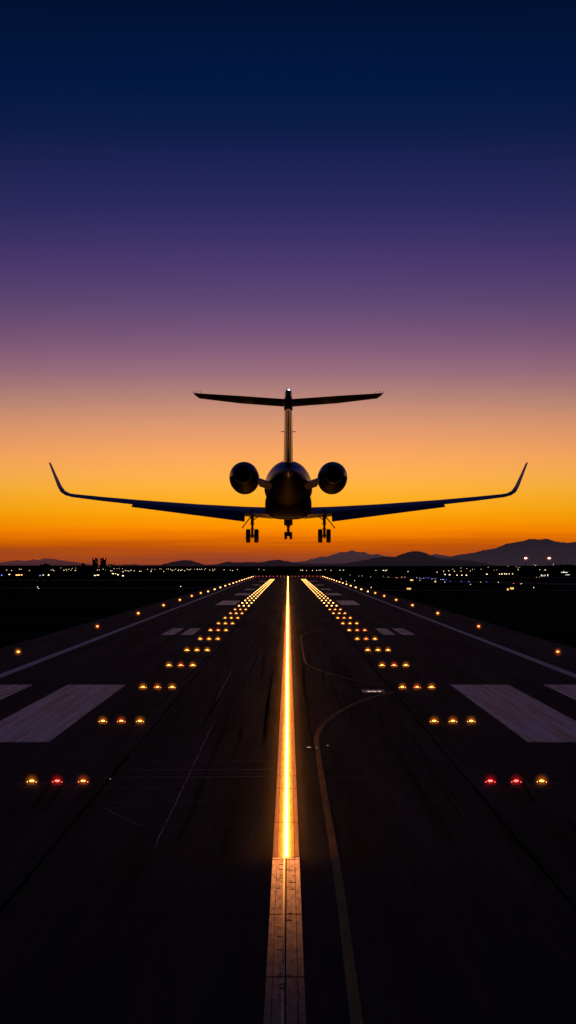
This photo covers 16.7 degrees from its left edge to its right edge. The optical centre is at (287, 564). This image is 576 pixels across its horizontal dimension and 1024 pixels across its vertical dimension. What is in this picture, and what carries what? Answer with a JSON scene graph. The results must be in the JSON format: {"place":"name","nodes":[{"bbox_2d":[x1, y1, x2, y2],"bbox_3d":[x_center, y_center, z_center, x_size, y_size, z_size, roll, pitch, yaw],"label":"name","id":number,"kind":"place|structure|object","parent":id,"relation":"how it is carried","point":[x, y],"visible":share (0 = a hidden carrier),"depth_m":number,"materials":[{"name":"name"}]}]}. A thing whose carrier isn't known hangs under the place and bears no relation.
{"place":"outdoors","nodes":[
{"label":"outdoors","id":0,"kind":"place"},
{"bbox_2d":[0,558,90,565],"bbox_3d":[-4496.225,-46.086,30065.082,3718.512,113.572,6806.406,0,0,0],"label":"hills","id":1,"kind":"structure","parent":0,"point":[52,562],"depth_m":28744.73,"materials":[{"name":"grey stone"}]},
{"bbox_2d":[0,580,233,580],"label":"taxiway","id":2,"kind":"structure","parent":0,"point":[117,580],"depth_m":1089.46,"materials":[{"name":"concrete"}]},
{"bbox_2d":[155,568,167,570],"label":"building","id":3,"kind":"structure","parent":0,"point":[159,569],"depth_m":3000.00,"materials":[{"name":"black"}]},
{"bbox_2d":[119,560,360,565],"bbox_3d":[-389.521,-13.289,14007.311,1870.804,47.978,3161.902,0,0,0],"label":"hills","id":4,"kind":"structure","parent":0,"point":[266,563],"depth_m":13405.65,"materials":[{"name":"grey stone"}]},
{"bbox_2d":[0,565,575,647],"bbox_3d":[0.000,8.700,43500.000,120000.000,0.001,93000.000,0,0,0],"label":"ground","id":5,"kind":"structure","parent":0,"point":[29,610],"depth_m":538.61,"materials":[{"name":"black plant"}]},
{"bbox_2d":[92,558,97,567],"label":"tower block","id":6,"kind":"structure","parent":5,"relation":"on","point":[94,562],"depth_m":4200.00,"materials":[{"name":"black"}]},
{"bbox_2d":[100,558,105,567],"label":"tower block","id":7,"kind":"structure","parent":5,"relation":"on","point":[102,562],"depth_m":4200.00,"materials":[{"name":"black"}]},
{"bbox_2d":[0,576,575,1023],"bbox_3d":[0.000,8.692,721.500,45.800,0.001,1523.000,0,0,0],"label":"runway","id":8,"kind":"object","parent":5,"relation":"on","point":[108,916],"visible":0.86,"depth_m":64.08,"materials":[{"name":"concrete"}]},
{"bbox_2d":[0,685,30,699],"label":"touchdown marking","id":9,"kind":"object","parent":8,"relation":"on","point":[6,691],"visible":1,"depth_m":136.50,"materials":[{"name":"paint"}]},
{"bbox_2d":[0,685,124,741],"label":"touchdown marking","id":10,"kind":"object","parent":8,"relation":"on","point":[49,717],"visible":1,"depth_m":114.46,"materials":[{"name":"paint"}]},
{"bbox_2d":[0,607,252,912],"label":"pavement crack","id":11,"kind":"object","parent":8,"relation":"on","point":[24,881],"visible":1,"depth_m":69.00,"materials":[{"name":"black asphalt"}]},
{"bbox_2d":[0,576,257,677],"bbox_3d":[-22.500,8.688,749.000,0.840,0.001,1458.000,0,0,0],"label":"edge line","id":12,"kind":"object","parent":8,"relation":"on","point":[50,656],"visible":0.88,"depth_m":215.00,"materials":[{"name":"paint"}]},
{"bbox_2d":[161,628,183,634],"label":"touchdown marking","id":13,"kind":"object","parent":8,"relation":"on","point":[172,631],"visible":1,"depth_m":255.33,"materials":[{"name":"paint"}]},
{"bbox_2d":[155,723,213,845],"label":"pavement crack","id":14,"kind":"object","parent":8,"relation":"on","point":[182,788],"visible":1,"depth_m":74.42,"materials":[{"name":"black asphalt"}]},
{"bbox_2d":[181,628,200,634],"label":"touchdown marking","id":15,"kind":"object","parent":8,"relation":"on","point":[191,631],"visible":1,"depth_m":255.33,"materials":[{"name":"paint"}]},
{"bbox_2d":[216,601,239,604],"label":"touchdown marking","id":16,"kind":"object","parent":8,"relation":"on","point":[228,602],"visible":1,"depth_m":440.40,"materials":[{"name":"paint"}]},
{"bbox_2d":[199,769,263,769],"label":"pavement joint","id":17,"kind":"object","parent":8,"relation":"on","point":[235,769],"visible":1,"depth_m":83.15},
{"bbox_2d":[273,576,287,856],"bbox_3d":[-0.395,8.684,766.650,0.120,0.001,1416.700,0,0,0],"label":"centreline border","id":18,"kind":"object","parent":8,"relation":"on","point":[276,807],"visible":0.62,"depth_m":82.30,"materials":[{"name":"paint"}]},
{"bbox_2d":[264,858,305,1023],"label":"centreline panel","id":19,"kind":"object","parent":8,"relation":"on","point":[295,995],"visible":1,"depth_m":44.05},
{"bbox_2d":[281,854,284,1023],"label":"centreline rib","id":20,"kind":"object","parent":19,"relation":"on","point":[282,995],"visible":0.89,"depth_m":41.11,"materials":[{"name":"paint"}]},
{"bbox_2d":[282,856,284,959],"bbox_3d":[-0.109,8.669,50.575,0.042,0.028,15.150,0,0,0],"label":"light strip end","id":21,"kind":"object","parent":20,"relation":"on","point":[283,908],"visible":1,"depth_m":49.90,"materials":[{"name":"beige"}]},
{"bbox_2d":[274,864,294,1020],"bbox_3d":[-0.062,8.677,43.910,0.567,0.001,25.681,0,0,0],"label":"scuff mark","id":22,"kind":"object","parent":19,"relation":"on","point":[281,936],"visible":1,"depth_m":45.72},
{"bbox_2d":[265,710,304,1023],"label":"stripe joint","id":23,"kind":"object","parent":19,"relation":"on","point":[285,914],"visible":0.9,"depth_m":47.52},
{"bbox_2d":[264,578,305,1018],"bbox_3d":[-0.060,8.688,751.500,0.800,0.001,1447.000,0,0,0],"label":"centreline stripe","id":24,"kind":"object","parent":8,"relation":"on","point":[281,832],"visible":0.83,"depth_m":80.39,"materials":[{"name":"paint"}]},
{"bbox_2d":[284,591,287,856],"bbox_3d":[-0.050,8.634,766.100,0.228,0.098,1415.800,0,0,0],"label":"light strip","id":25,"kind":"object","parent":24,"relation":"on","point":[286,814],"visible":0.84,"depth_m":82.47,"materials":[{"name":"yellow"}]},
{"bbox_2d":[288,578,298,856],"bbox_3d":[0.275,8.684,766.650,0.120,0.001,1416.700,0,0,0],"label":"centreline border","id":26,"kind":"object","parent":8,"relation":"on","point":[295,807],"visible":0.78,"depth_m":82.30,"materials":[{"name":"paint"}]},
{"bbox_2d":[31,611,575,857],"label":"rubber mark","id":27,"kind":"object","parent":8,"relation":"on","point":[227,834],"visible":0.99,"depth_m":98.58,"materials":[{"name":"black rubber"}]},
{"bbox_2d":[300,629,381,684],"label":"lead off line","id":28,"kind":"object","parent":8,"relation":"on","point":[304,660],"visible":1,"depth_m":177.90,"materials":[{"name":"yellow paint"}]},
{"bbox_2d":[336,601,359,604],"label":"touchdown marking","id":29,"kind":"object","parent":8,"relation":"on","point":[347,602],"visible":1,"depth_m":440.40,"materials":[{"name":"paint"}]},
{"bbox_2d":[314,692,392,1023],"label":"lead off line","id":30,"kind":"object","parent":8,"relation":"on","point":[355,1012],"visible":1,"depth_m":50.99,"materials":[{"name":"yellow paint"}]},
{"bbox_2d":[361,690,384,692],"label":"access cover","id":31,"kind":"object","parent":8,"relation":"on","point":[373,691],"visible":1,"depth_m":134.05,"materials":[{"name":"metal"}]},
{"bbox_2d":[375,628,394,634],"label":"touchdown marking","id":32,"kind":"object","parent":8,"relation":"on","point":[384,631],"visible":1,"depth_m":255.33,"materials":[{"name":"paint"}]},
{"bbox_2d":[392,628,414,634],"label":"touchdown marking","id":33,"kind":"object","parent":8,"relation":"on","point":[402,631],"visible":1,"depth_m":255.33,"materials":[{"name":"paint"}]},
{"bbox_2d":[318,576,575,677],"bbox_3d":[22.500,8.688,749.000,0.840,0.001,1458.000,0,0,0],"label":"edge line","id":34,"kind":"object","parent":8,"relation":"on","point":[525,656],"visible":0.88,"depth_m":215.00,"materials":[{"name":"paint"}]},
{"bbox_2d":[323,607,575,909],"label":"pavement crack","id":35,"kind":"object","parent":8,"relation":"on","point":[529,853],"visible":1,"depth_m":69.28,"materials":[{"name":"black asphalt"}]},
{"bbox_2d":[451,685,575,741],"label":"touchdown marking","id":36,"kind":"object","parent":8,"relation":"on","point":[526,717],"visible":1,"depth_m":114.46,"materials":[{"name":"paint"}]},
{"bbox_2d":[545,685,575,699],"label":"touchdown marking","id":37,"kind":"object","parent":8,"relation":"on","point":[569,691],"visible":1,"depth_m":136.50,"materials":[{"name":"paint"}]},
{"bbox_2d":[0,563,575,574],"bbox_3d":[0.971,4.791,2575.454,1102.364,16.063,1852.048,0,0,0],"label":"distant wood","id":38,"kind":"object","parent":5,"relation":"on","point":[45,567],"visible":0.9,"depth_m":2230.62,"materials":[{"name":"black plant"}]},
{"bbox_2d":[0,576,575,673],"bbox_3d":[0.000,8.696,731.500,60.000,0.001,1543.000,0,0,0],"label":"runway shoulder","id":39,"kind":"object","parent":5,"relation":"on","point":[37,648],"visible":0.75,"depth_m":248.12},
{"bbox_2d":[491,568,513,571],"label":"terminal building","id":40,"kind":"structure","parent":5,"relation":"on","point":[507,569],"depth_m":2500.00,"materials":[{"name":"black"}]},
{"bbox_2d":[535,570,550,575],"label":"hangar","id":41,"kind":"structure","parent":5,"relation":"on","point":[542,572],"depth_m":1500.00,"materials":[{"name":"black"}]},
{"bbox_2d":[0,0,575,564],"label":"sky","id":42,"kind":"structure","parent":0,"point":[251,198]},
{"bbox_2d":[49,388,527,542],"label":"business jet","id":43,"kind":"object","parent":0,"point":[288,484],"visible":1,"depth_m":118.33,"materials":[{"name":"blue paint"}]},
{"bbox_2d":[293,550,448,563],"bbox_3d":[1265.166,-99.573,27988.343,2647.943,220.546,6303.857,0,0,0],"label":"hills","id":44,"kind":"structure","parent":0,"point":[345,557],"depth_m":27194.26,"materials":[{"name":"grey stone"}]},
{"bbox_2d":[343,551,498,565],"bbox_3d":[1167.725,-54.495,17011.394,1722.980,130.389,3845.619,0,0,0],"label":"hills","id":45,"kind":"structure","parent":0,"point":[415,558],"depth_m":16221.08,"materials":[{"name":"grey stone"}]},
{"bbox_2d":[360,577,575,577],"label":"taxiway","id":46,"kind":"structure","parent":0,"point":[467,577],"depth_m":1348.01,"materials":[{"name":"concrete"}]},
{"bbox_2d":[467,568,482,570],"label":"building","id":47,"kind":"structure","parent":0,"point":[477,569],"depth_m":2700.00,"materials":[{"name":"black"}]},
{"bbox_2d":[377,590,575,590],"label":"taxiway","id":48,"kind":"structure","parent":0,"point":[476,590],"depth_m":664.39,"materials":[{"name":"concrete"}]},
{"bbox_2d":[426,581,575,584],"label":"taxiway","id":49,"kind":"structure","parent":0,"point":[510,582],"depth_m":965.76,"materials":[{"name":"black asphalt"}]},
{"bbox_2d":[443,539,575,565],"bbox_3d":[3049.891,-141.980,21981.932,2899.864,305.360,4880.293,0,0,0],"label":"hills","id":50,"kind":"structure","parent":0,"point":[536,552],"depth_m":21124.91,"materials":[{"name":"grey stone"}]},
{"bbox_2d":[554,570,570,575],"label":"lit shed","id":51,"kind":"structure","parent":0,"point":[563,572],"depth_m":1600.00,"materials":[{"name":"black"}]}
]}

